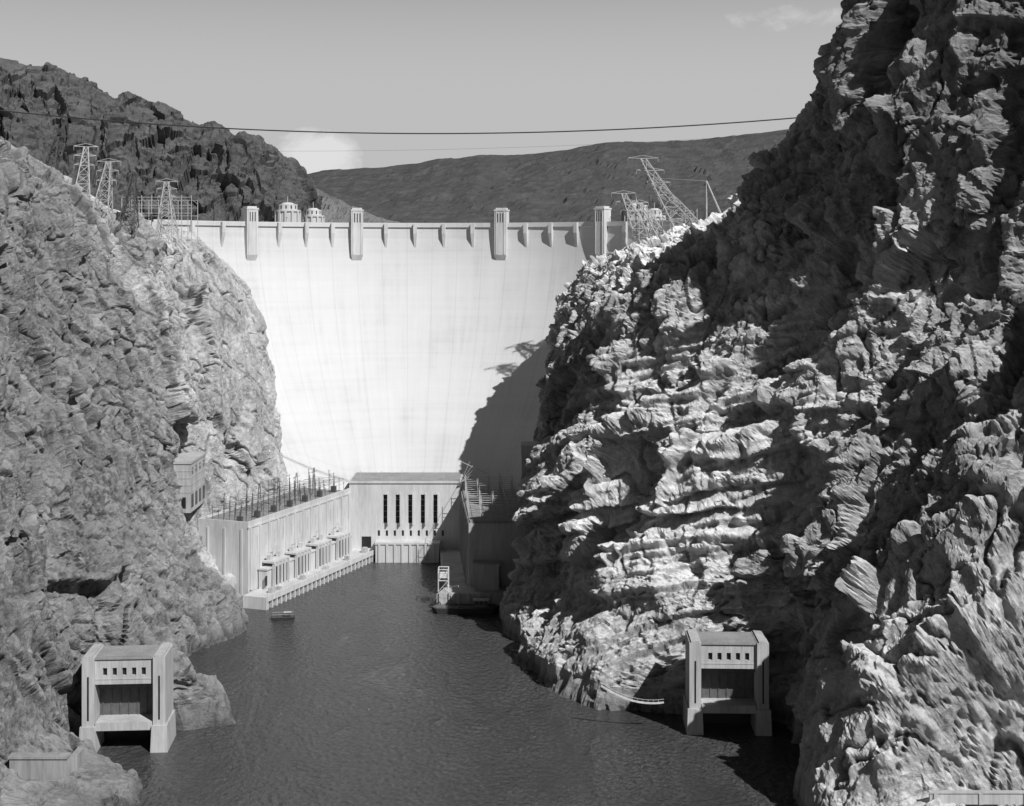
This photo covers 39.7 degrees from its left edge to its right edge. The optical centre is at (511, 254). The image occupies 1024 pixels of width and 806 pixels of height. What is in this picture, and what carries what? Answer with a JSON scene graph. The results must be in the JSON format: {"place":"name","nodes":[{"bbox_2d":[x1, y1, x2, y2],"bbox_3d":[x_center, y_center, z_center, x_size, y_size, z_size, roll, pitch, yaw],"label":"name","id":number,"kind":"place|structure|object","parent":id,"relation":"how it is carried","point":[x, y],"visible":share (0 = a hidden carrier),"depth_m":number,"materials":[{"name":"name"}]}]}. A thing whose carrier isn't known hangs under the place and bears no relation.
{"place":"outdoors","nodes":[
{"label":"outdoors","id":0,"kind":"place"},
{"bbox_2d":[0,136,288,805],"bbox_3d":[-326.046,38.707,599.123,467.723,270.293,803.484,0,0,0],"label":"canyon wall","id":1,"kind":"structure","parent":0,"point":[131,368],"depth_m":552.53,"materials":[{"name":"grey stone"}]},
{"bbox_2d":[8,747,83,780],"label":"retaining wall","id":2,"kind":"structure","parent":1,"relation":"on","point":[45,766],"depth_m":423.00,"materials":[{"name":"concrete"}]},
{"bbox_2d":[44,133,67,170],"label":"transmission pylon","id":3,"kind":"object","parent":1,"relation":"on","point":[57,147],"visible":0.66,"depth_m":647.72,"materials":[{"name":"metal"}]},
{"bbox_2d":[0,110,795,133],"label":"cableway cable","id":4,"kind":"object","parent":3,"relation":"attached to","point":[401,133],"visible":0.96,"depth_m":641.07,"materials":[{"name":"metal"}]},
{"bbox_2d":[66,133,785,150],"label":"cableway cable","id":5,"kind":"object","parent":3,"relation":"attached to","point":[442,149],"visible":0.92,"depth_m":652.01,"materials":[{"name":"metal"}]},
{"bbox_2d":[74,143,97,200],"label":"transmission pylon","id":6,"kind":"object","parent":1,"relation":"on","point":[87,171],"visible":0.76,"depth_m":654.77,"materials":[{"name":"metal"}]},
{"bbox_2d":[92,158,120,228],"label":"transmission pylon","id":7,"kind":"object","parent":1,"relation":"on","point":[103,177],"visible":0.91,"depth_m":639.63,"materials":[{"name":"metal"}]},
{"bbox_2d":[79,642,175,752],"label":"outlet valve house","id":8,"kind":"structure","parent":1,"relation":"on","point":[127,692],"depth_m":457.51,"materials":[{"name":"concrete"}]},
{"bbox_2d":[114,173,144,237],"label":"transmission pylon","id":9,"kind":"object","parent":1,"relation":"on","point":[129,185],"visible":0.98,"depth_m":654.49,"materials":[{"name":"metal"}]},
{"bbox_2d":[121,195,197,242],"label":"switchyard rack","id":10,"kind":"object","parent":1,"relation":"attached to","point":[168,216],"visible":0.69,"depth_m":711.84,"materials":[{"name":"metal"}]},
{"bbox_2d":[156,178,178,234],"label":"transmission pylon","id":11,"kind":"object","parent":1,"relation":"on","point":[164,191],"visible":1,"depth_m":697.72,"materials":[{"name":"metal"}]},
{"bbox_2d":[173,452,205,512],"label":"adit building","id":12,"kind":"structure","parent":1,"relation":"on","point":[190,467],"depth_m":642.35,"materials":[{"name":"concrete"}]},
{"bbox_2d":[0,58,322,221],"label":"mountain","id":13,"kind":"structure","parent":0,"point":[226,175],"depth_m":1046.04,"materials":[{"name":"grey stone"}]},
{"bbox_2d":[316,188,399,222],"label":"hill","id":14,"kind":"structure","parent":0,"point":[335,208],"depth_m":1267.85,"materials":[{"name":"grey stone"}]},
{"bbox_2d":[0,0,842,173],"label":"sky","id":15,"kind":"structure","parent":0,"point":[374,66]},
{"bbox_2d":[97,559,799,805],"bbox_3d":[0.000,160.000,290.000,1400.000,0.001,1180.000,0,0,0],"label":"river water","id":16,"kind":"structure","parent":0,"point":[375,684],"depth_m":473.81,"materials":[{"name":"grey liquid"}]},
{"bbox_2d":[271,611,294,620],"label":"work barge","id":17,"kind":"object","parent":16,"relation":"on","point":[286,615],"visible":1,"depth_m":620.33,"materials":[{"name":"metal"}]},
{"bbox_2d":[198,471,525,609],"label":"power plant","id":18,"kind":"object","parent":16,"relation":"in","point":[271,559],"visible":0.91,"depth_m":698.40,"materials":[{"name":"concrete"}]},
{"bbox_2d":[212,467,343,520],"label":"transformer rack","id":19,"kind":"object","parent":18,"relation":"on","point":[289,503],"visible":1,"depth_m":697.19,"materials":[{"name":"metal"}]},
{"bbox_2d":[438,566,448,591],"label":"gantry crane","id":20,"kind":"object","parent":18,"relation":"on","point":[443,574],"visible":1,"depth_m":643.90,"materials":[{"name":"white paint"}]},
{"bbox_2d":[460,461,520,519],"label":"transformer rack","id":21,"kind":"object","parent":18,"relation":"on","point":[490,493],"visible":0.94,"depth_m":697.74,"materials":[{"name":"metal"}]},
{"bbox_2d":[147,206,703,489],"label":"concrete dam","id":22,"kind":"structure","parent":16,"relation":"in","point":[405,347],"depth_m":830.64,"materials":[{"name":"concrete"}]},
{"bbox_2d":[431,585,498,613],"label":"moored barge","id":23,"kind":"object","parent":16,"relation":"on","point":[480,606],"visible":1,"depth_m":632.33,"materials":[{"name":"metal"}]},
{"bbox_2d":[308,129,789,222],"bbox_3d":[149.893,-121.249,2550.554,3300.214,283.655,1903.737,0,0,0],"label":"mesa","id":24,"kind":"structure","parent":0,"point":[578,184],"depth_m":2284.67,"materials":[{"name":"grey stone"}]},
{"bbox_2d":[499,0,1023,805],"bbox_3d":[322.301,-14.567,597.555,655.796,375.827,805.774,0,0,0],"label":"canyon wall","id":25,"kind":"structure","parent":0,"point":[781,402],"depth_m":500.77,"materials":[{"name":"grey stone"}]},
{"bbox_2d":[521,441,536,489],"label":"adit building","id":26,"kind":"structure","parent":25,"relation":"on","point":[527,447],"depth_m":736.00,"materials":[{"name":"concrete"}]},
{"bbox_2d":[613,190,650,243],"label":"transmission pylon","id":27,"kind":"object","parent":25,"relation":"on","point":[630,220],"visible":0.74,"depth_m":760.79,"materials":[{"name":"metal"}]},
{"bbox_2d":[601,683,663,703],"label":"gangway","id":28,"kind":"object","parent":25,"relation":"on","point":[620,696],"visible":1,"depth_m":476.84,"materials":[{"name":"white paint"}]},
{"bbox_2d":[631,200,664,237],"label":"transmission pylon","id":29,"kind":"object","parent":25,"relation":"on","point":[642,207],"visible":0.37,"depth_m":764.13,"materials":[{"name":"metal"}]},
{"bbox_2d":[629,155,692,227],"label":"transmission pylon","id":30,"kind":"object","parent":25,"relation":"on","point":[658,192],"visible":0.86,"depth_m":733.46,"materials":[{"name":"metal"}]},
{"bbox_2d":[625,209,696,246],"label":"switchyard rack","id":31,"kind":"object","parent":25,"relation":"on","point":[659,213],"visible":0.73,"depth_m":734.99,"materials":[{"name":"metal"}]},
{"bbox_2d":[652,177,721,222],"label":"derrick crane","id":32,"kind":"object","parent":25,"relation":"on","point":[680,203],"visible":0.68,"depth_m":729.93,"materials":[{"name":"metal"}]},
{"bbox_2d":[683,629,771,735],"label":"outlet valve house","id":33,"kind":"structure","parent":25,"relation":"on","point":[726,677],"depth_m":474.19,"materials":[{"name":"concrete"}]},
{"bbox_2d":[928,790,1023,804],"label":"road parapet","id":34,"kind":"structure","parent":25,"relation":"on","point":[980,797],"depth_m":376.50,"materials":[{"name":"concrete"}]},
{"label":"reservoir water","id":35,"kind":"structure","parent":0,"visible":0},
{"bbox_2d":[274,197,300,221],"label":"intake tower","id":36,"kind":"structure","parent":35,"relation":"in","point":[291,211],"depth_m":928.86,"materials":[{"name":"concrete"}]},
{"bbox_2d":[302,202,324,221],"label":"intake tower","id":37,"kind":"structure","parent":35,"relation":"in","point":[313,214],"depth_m":964.77,"materials":[{"name":"concrete"}]},
{"bbox_2d":[621,197,650,220],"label":"intake tower","id":38,"kind":"structure","parent":35,"relation":"in","point":[623,212],"depth_m":929.36,"materials":[{"name":"concrete"}]},
{"bbox_2d":[649,203,665,219],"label":"intake tower","id":39,"kind":"structure","parent":35,"relation":"in","point":[656,215],"depth_m":969.47,"materials":[{"name":"concrete"}]}
]}

